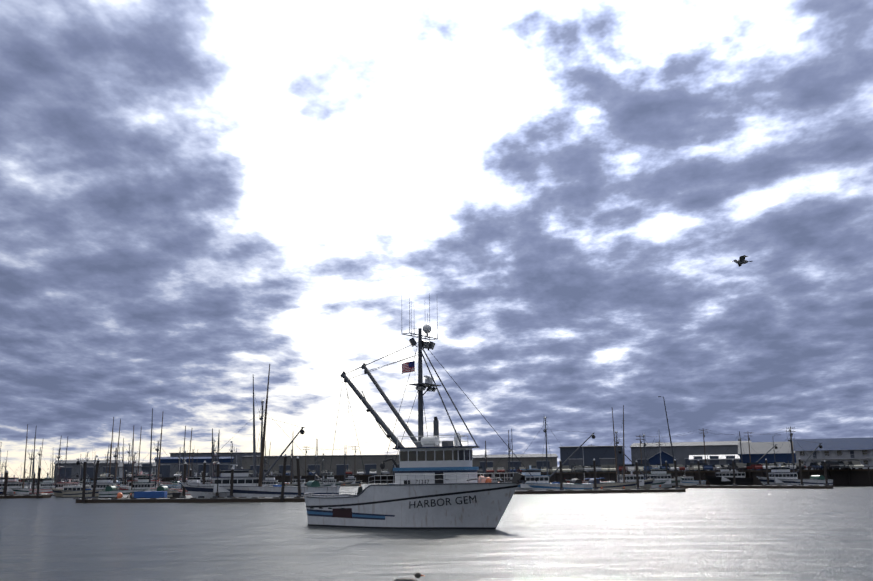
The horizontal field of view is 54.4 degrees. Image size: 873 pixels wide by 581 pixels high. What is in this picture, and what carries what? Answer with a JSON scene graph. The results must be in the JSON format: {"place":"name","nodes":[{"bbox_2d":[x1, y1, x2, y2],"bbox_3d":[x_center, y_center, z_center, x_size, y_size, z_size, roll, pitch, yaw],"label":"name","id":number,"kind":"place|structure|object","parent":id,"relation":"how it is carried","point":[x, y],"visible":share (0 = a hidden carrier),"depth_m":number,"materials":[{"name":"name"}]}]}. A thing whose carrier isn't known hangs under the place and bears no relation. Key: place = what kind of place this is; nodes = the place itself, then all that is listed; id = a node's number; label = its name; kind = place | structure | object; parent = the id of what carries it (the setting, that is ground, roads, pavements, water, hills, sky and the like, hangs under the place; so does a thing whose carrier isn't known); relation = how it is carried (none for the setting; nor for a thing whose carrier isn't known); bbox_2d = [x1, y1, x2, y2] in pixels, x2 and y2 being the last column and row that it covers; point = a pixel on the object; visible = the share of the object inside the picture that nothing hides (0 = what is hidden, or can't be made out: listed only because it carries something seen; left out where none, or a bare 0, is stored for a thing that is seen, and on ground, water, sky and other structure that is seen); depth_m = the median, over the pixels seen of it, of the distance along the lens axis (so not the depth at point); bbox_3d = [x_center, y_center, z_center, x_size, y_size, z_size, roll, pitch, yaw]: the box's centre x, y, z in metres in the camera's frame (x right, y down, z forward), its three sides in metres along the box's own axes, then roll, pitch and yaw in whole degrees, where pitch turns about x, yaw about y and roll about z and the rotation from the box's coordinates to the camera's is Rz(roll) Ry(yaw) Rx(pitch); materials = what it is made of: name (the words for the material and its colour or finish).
{"place":"outdoors","nodes":[
{"label":"outdoors","id":0,"kind":"place"},
{"bbox_2d":[0,482,872,580],"bbox_3d":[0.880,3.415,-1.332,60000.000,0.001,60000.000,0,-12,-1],"label":"water","id":1,"kind":"structure","parent":0,"point":[729,534],"depth_m":46.27,"materials":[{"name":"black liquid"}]},
{"bbox_2d":[0,474,8,493],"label":"fishing boat","id":2,"kind":"object","parent":1,"relation":"on","point":[2,478],"visible":0.19,"depth_m":195.04,"materials":[{"name":"white paint"}]},
{"bbox_2d":[0,458,20,481],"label":"fishing boat","id":3,"kind":"object","parent":1,"relation":"on","point":[13,479],"visible":0.19,"depth_m":263.12,"materials":[{"name":"white paint"}]},
{"bbox_2d":[0,467,52,498],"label":"float dock","id":4,"kind":"object","parent":1,"relation":"on","point":[4,495],"visible":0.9,"depth_m":160.65,"materials":[{"name":"brown wood"}]},
{"bbox_2d":[1,424,52,494],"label":"fishing boat","id":5,"kind":"object","parent":1,"relation":"on","point":[17,488],"visible":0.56,"depth_m":193.93,"materials":[{"name":"white paint"}]},
{"bbox_2d":[27,437,50,487],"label":"fishing boat","id":6,"kind":"object","parent":1,"relation":"on","point":[39,454],"visible":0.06,"depth_m":243.48,"materials":[{"name":"black paint"}]},
{"bbox_2d":[40,448,66,483],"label":"fishing boat","id":7,"kind":"object","parent":1,"relation":"on","point":[54,471],"visible":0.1,"depth_m":324.15,"materials":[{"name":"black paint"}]},
{"bbox_2d":[29,435,78,495],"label":"fishing boat","id":8,"kind":"object","parent":1,"relation":"on","point":[59,486],"visible":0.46,"depth_m":183.57,"materials":[{"name":"white paint"}]},
{"bbox_2d":[35,449,78,487],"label":"fishing boat","id":9,"kind":"object","parent":1,"relation":"on","point":[47,482],"visible":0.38,"depth_m":222.24,"materials":[{"name":"white paint"}]},
{"bbox_2d":[50,467,89,496],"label":"fishing boat","id":10,"kind":"object","parent":1,"relation":"on","point":[57,492],"visible":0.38,"depth_m":165.18,"materials":[{"name":"white paint"}]},
{"bbox_2d":[67,458,92,485],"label":"fishing boat","id":11,"kind":"object","parent":1,"relation":"on","point":[81,483],"visible":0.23,"depth_m":307.61,"materials":[{"name":"black paint"}]},
{"bbox_2d":[72,452,92,485],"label":"fishing boat","id":12,"kind":"object","parent":1,"relation":"on","point":[87,483],"visible":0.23,"depth_m":232.15,"materials":[{"name":"black paint"}]},
{"bbox_2d":[62,454,119,496],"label":"fishing boat","id":13,"kind":"object","parent":1,"relation":"on","point":[102,483],"visible":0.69,"depth_m":163.08,"materials":[{"name":"white paint"}]},
{"bbox_2d":[86,417,129,488],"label":"fishing boat","id":14,"kind":"object","parent":1,"relation":"on","point":[115,455],"visible":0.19,"depth_m":167.58,"materials":[{"name":"black paint"}]},
{"bbox_2d":[89,444,126,487],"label":"fishing boat","id":15,"kind":"object","parent":1,"relation":"on","point":[117,479],"visible":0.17,"depth_m":218.09,"materials":[{"name":"black paint"}]},
{"bbox_2d":[118,447,122,479],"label":"fishing boat","id":16,"kind":"object","parent":1,"relation":"on","point":[122,460],"visible":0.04,"depth_m":280.84,"materials":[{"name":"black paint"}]},
{"bbox_2d":[116,470,130,498],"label":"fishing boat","id":17,"kind":"object","parent":1,"relation":"on","point":[126,495],"visible":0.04,"depth_m":156.69,"materials":[{"name":"wood"}]},
{"bbox_2d":[99,426,156,497],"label":"fishing boat","id":18,"kind":"object","parent":1,"relation":"on","point":[143,484],"visible":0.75,"depth_m":158.82,"materials":[{"name":"white paint"}]},
{"bbox_2d":[113,438,142,485],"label":"fishing boat","id":19,"kind":"object","parent":1,"relation":"on","point":[123,480],"visible":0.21,"depth_m":225.41,"materials":[{"name":"black paint"}]},
{"bbox_2d":[117,408,180,490],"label":"fishing boat","id":20,"kind":"object","parent":1,"relation":"on","point":[156,481],"visible":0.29,"depth_m":161.60,"materials":[{"name":"white paint"}]},
{"bbox_2d":[152,478,171,483],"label":"fishing boat","id":21,"kind":"object","parent":1,"relation":"on","point":[160,481],"visible":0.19,"depth_m":409.17,"materials":[{"name":"white paint"}]},
{"bbox_2d":[151,455,177,484],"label":"sailboat","id":22,"kind":"object","parent":1,"relation":"on","point":[170,471],"visible":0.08,"depth_m":219.57,"materials":[{"name":"white paint"}]},
{"bbox_2d":[162,452,186,484],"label":"fishing boat","id":23,"kind":"object","parent":1,"relation":"on","point":[178,468],"visible":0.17,"depth_m":285.67,"materials":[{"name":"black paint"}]},
{"bbox_2d":[159,447,194,487],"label":"sailboat","id":24,"kind":"object","parent":1,"relation":"on","point":[176,485],"visible":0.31,"depth_m":215.36,"materials":[{"name":"white paint"}]},
{"bbox_2d":[154,426,201,497],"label":"fishing boat","id":25,"kind":"object","parent":1,"relation":"on","point":[196,480],"visible":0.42,"depth_m":153.76,"materials":[{"name":"white paint"}]},
{"bbox_2d":[174,445,202,485],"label":"fishing boat","id":26,"kind":"object","parent":1,"relation":"on","point":[192,468],"visible":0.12,"depth_m":273.79,"materials":[{"name":"black paint"}]},
{"bbox_2d":[73,454,304,502],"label":"float dock","id":27,"kind":"object","parent":1,"relation":"on","point":[299,497],"visible":0.75,"depth_m":123.20,"materials":[{"name":"brown wood"}]},
{"bbox_2d":[117,491,181,498],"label":"dock gear totes","id":28,"kind":"object","parent":27,"relation":"on","point":[152,494],"visible":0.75,"depth_m":127.07,"materials":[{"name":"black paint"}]},
{"bbox_2d":[181,469,202,497],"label":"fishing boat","id":29,"kind":"object","parent":1,"relation":"on","point":[188,496],"visible":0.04,"depth_m":142.43,"materials":[{"name":"wood"}]},
{"bbox_2d":[178,428,220,494],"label":"fishing boat","id":30,"kind":"object","parent":1,"relation":"on","point":[211,471],"visible":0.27,"depth_m":147.92,"materials":[{"name":"black paint"}]},
{"bbox_2d":[197,433,222,482],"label":"fishing boat","id":31,"kind":"object","parent":1,"relation":"on","point":[213,454],"visible":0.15,"depth_m":195.03,"materials":[{"name":"black paint"}]},
{"bbox_2d":[199,442,225,484],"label":"fishing boat","id":32,"kind":"object","parent":1,"relation":"on","point":[208,479],"visible":0.25,"depth_m":259.37,"materials":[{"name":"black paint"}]},
{"bbox_2d":[214,441,237,475],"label":"fishing boat","id":33,"kind":"object","parent":1,"relation":"on","point":[231,451],"visible":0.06,"depth_m":195.24,"materials":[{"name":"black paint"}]},
{"bbox_2d":[180,364,338,497],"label":"fishing boat","id":34,"kind":"object","parent":1,"relation":"on","point":[244,485],"visible":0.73,"depth_m":125.57,"materials":[{"name":"white paint"}]},
{"bbox_2d":[258,459,286,485],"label":"fishing boat","id":35,"kind":"object","parent":1,"relation":"on","point":[270,480],"visible":0.25,"depth_m":189.21,"materials":[{"name":"white paint"}]},
{"bbox_2d":[263,441,281,483],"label":"fishing boat","id":36,"kind":"object","parent":1,"relation":"on","point":[268,462],"visible":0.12,"depth_m":247.81,"materials":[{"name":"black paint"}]},
{"bbox_2d":[277,442,307,485],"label":"fishing boat","id":37,"kind":"object","parent":1,"relation":"on","point":[293,481],"visible":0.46,"depth_m":227.08,"materials":[{"name":"white paint"}]},
{"bbox_2d":[304,438,328,483],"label":"fishing boat","id":38,"kind":"object","parent":1,"relation":"on","point":[317,479],"visible":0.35,"depth_m":239.59,"materials":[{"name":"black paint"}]},
{"bbox_2d":[306,453,343,487],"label":"fishing boat","id":39,"kind":"object","parent":1,"relation":"on","point":[331,479],"visible":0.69,"depth_m":231.31,"materials":[{"name":"white paint"}]},
{"bbox_2d":[336,452,361,485],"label":"fishing boat","id":40,"kind":"object","parent":1,"relation":"on","point":[350,480],"visible":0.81,"depth_m":277.80,"materials":[{"name":"white paint"}]},
{"bbox_2d":[394,572,423,580],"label":"sea otter","id":41,"kind":"object","parent":1,"relation":"on","point":[417,575],"visible":1,"depth_m":28.55},
{"bbox_2d":[304,288,536,528],"bbox_3d":[-1.349,9.082,61.329,19.084,18.800,5.930,-9,-15,34],"label":"fishing boat","id":42,"kind":"object","parent":1,"relation":"on","point":[435,486],"visible":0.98,"depth_m":58.28,"materials":[{"name":"white paint"}]},
{"bbox_2d":[18,466,872,485],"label":"quay fender piles","id":43,"kind":"object","parent":1,"relation":"on","point":[749,471],"visible":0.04,"depth_m":223.76,"materials":[{"name":"brown wood"}]},
{"bbox_2d":[480,440,506,481],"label":"fishing boat","id":44,"kind":"object","parent":1,"relation":"on","point":[495,479],"visible":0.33,"depth_m":226.98,"materials":[{"name":"black paint"}]},
{"bbox_2d":[493,428,514,479],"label":"fishing boat","id":45,"kind":"object","parent":1,"relation":"on","point":[509,451],"visible":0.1,"depth_m":188.16,"materials":[{"name":"black paint"}]},
{"bbox_2d":[500,417,594,490],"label":"fishing boat","id":46,"kind":"object","parent":1,"relation":"on","point":[541,483],"visible":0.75,"depth_m":152.87,"materials":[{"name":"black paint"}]},
{"bbox_2d":[564,448,609,482],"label":"sailboat","id":47,"kind":"object","parent":1,"relation":"on","point":[568,481],"visible":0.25,"depth_m":212.74,"materials":[{"name":"paint"}]},
{"bbox_2d":[514,459,687,493],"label":"float dock","id":48,"kind":"object","parent":1,"relation":"on","point":[638,489],"visible":0.83,"depth_m":146.17,"materials":[{"name":"brown wood"}]},
{"bbox_2d":[584,405,654,489],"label":"boat","id":49,"kind":"object","parent":1,"relation":"on","point":[625,481],"visible":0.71,"depth_m":165.84,"materials":[{"name":"white paint"}]},
{"bbox_2d":[618,433,681,487],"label":"boat","id":50,"kind":"object","parent":1,"relation":"on","point":[663,479],"visible":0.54,"depth_m":182.05,"materials":[{"name":"white paint"}]},
{"bbox_2d":[639,434,681,484],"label":"sailboat","id":51,"kind":"object","parent":1,"relation":"on","point":[660,455],"visible":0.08,"depth_m":194.07,"materials":[{"name":"black paint"}]},
{"bbox_2d":[678,465,705,484],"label":"cabin cruiser","id":52,"kind":"object","parent":1,"relation":"on","point":[687,481],"visible":0.54,"depth_m":212.89,"materials":[{"name":"white paint"}]},
{"bbox_2d":[703,431,777,484],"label":"boat","id":53,"kind":"object","parent":1,"relation":"on","point":[724,476],"visible":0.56,"depth_m":201.58,"materials":[{"name":"white paint"}]},
{"bbox_2d":[665,458,834,488],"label":"float dock","id":54,"kind":"object","parent":1,"relation":"on","point":[768,485],"visible":0.94,"depth_m":169.08,"materials":[{"name":"brown wood"}]},
{"bbox_2d":[757,429,832,485],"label":"boat","id":55,"kind":"object","parent":1,"relation":"on","point":[779,475],"visible":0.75,"depth_m":175.61,"materials":[{"name":"white paint"}]},
{"bbox_2d":[0,0,872,478],"label":"sky","id":56,"kind":"structure","parent":0,"point":[197,197],"materials":[{"name":"grey"}]},
{"bbox_2d":[18,471,872,485],"bbox_3d":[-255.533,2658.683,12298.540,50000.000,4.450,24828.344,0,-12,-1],"label":"quay wall","id":57,"kind":"structure","parent":0,"point":[857,478],"depth_m":220.70,"materials":[{"name":"concrete"}]},
{"bbox_2d":[54,460,120,478],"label":"shed","id":58,"kind":"structure","parent":57,"relation":"on","point":[70,464],"depth_m":344.10,"materials":[{"name":"grey metal"}]},
{"bbox_2d":[118,462,155,477],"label":"shed","id":59,"kind":"structure","parent":57,"relation":"on","point":[145,468],"depth_m":277.19,"materials":[{"name":"white metal"}]},
{"bbox_2d":[154,457,233,476],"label":"building","id":60,"kind":"structure","parent":57,"relation":"on","point":[165,463],"depth_m":310.31,"materials":[{"name":"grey metal"}]},
{"bbox_2d":[169,452,259,468],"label":"grey warehouse","id":61,"kind":"structure","parent":57,"relation":"on","point":[238,461],"depth_m":380.64,"materials":[{"name":"metal"}]},
{"bbox_2d":[241,454,399,475],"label":"warehouse","id":62,"kind":"structure","parent":57,"relation":"on","point":[336,463],"depth_m":367.18,"materials":[{"name":"grey metal"}]},
{"bbox_2d":[100,461,863,477],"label":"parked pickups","id":63,"kind":"object","parent":57,"relation":"on","point":[835,465],"visible":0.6,"depth_m":195.13,"materials":[{"name":"paint"}]},
{"bbox_2d":[472,454,557,472],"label":"shed","id":64,"kind":"structure","parent":57,"relation":"on","point":[527,460],"depth_m":331.28,"materials":[{"name":"beige metal"}]},
{"bbox_2d":[303,426,795,475],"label":"utility poles","id":65,"kind":"object","parent":57,"relation":"on","point":[640,439],"visible":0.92,"depth_m":254.64,"materials":[{"name":"brown wood"}]},
{"bbox_2d":[559,445,622,471],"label":"warehouse","id":66,"kind":"structure","parent":57,"relation":"on","point":[598,455],"depth_m":289.34,"materials":[{"name":"grey metal"}]},
{"bbox_2d":[658,396,673,461],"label":"light mast","id":67,"kind":"object","parent":57,"relation":"on","point":[669,431],"visible":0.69,"depth_m":213.65,"materials":[{"name":"metal"}]},
{"bbox_2d":[630,441,750,471],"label":"warehouse","id":68,"kind":"structure","parent":57,"relation":"on","point":[682,451],"depth_m":311.79,"materials":[{"name":"metal"}]},
{"bbox_2d":[738,441,795,469],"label":"warehouse","id":69,"kind":"structure","parent":57,"relation":"on","point":[761,449],"depth_m":267.58,"materials":[{"name":"metal"}]},
{"bbox_2d":[647,451,677,464],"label":"blue shed gable","id":70,"kind":"structure","parent":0,"point":[655,459],"depth_m":284.49,"materials":[{"name":"blue metal"}]},
{"bbox_2d":[689,454,739,470],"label":"warehouse","id":71,"kind":"structure","parent":0,"point":[723,460],"depth_m":265.89,"materials":[{"name":"grey metal"}]},
{"bbox_2d":[731,255,751,266],"bbox_3d":[15.572,-1.484,43.199,0.994,0.301,2.061,-8,-14,31],"label":"bird","id":72,"kind":"object","parent":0,"point":[740,261],"visible":1,"depth_m":43.09},
{"bbox_2d":[793,437,872,469],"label":"warehouse","id":73,"kind":"structure","parent":0,"point":[847,449],"depth_m":244.47,"materials":[{"name":"white metal"}]}
]}

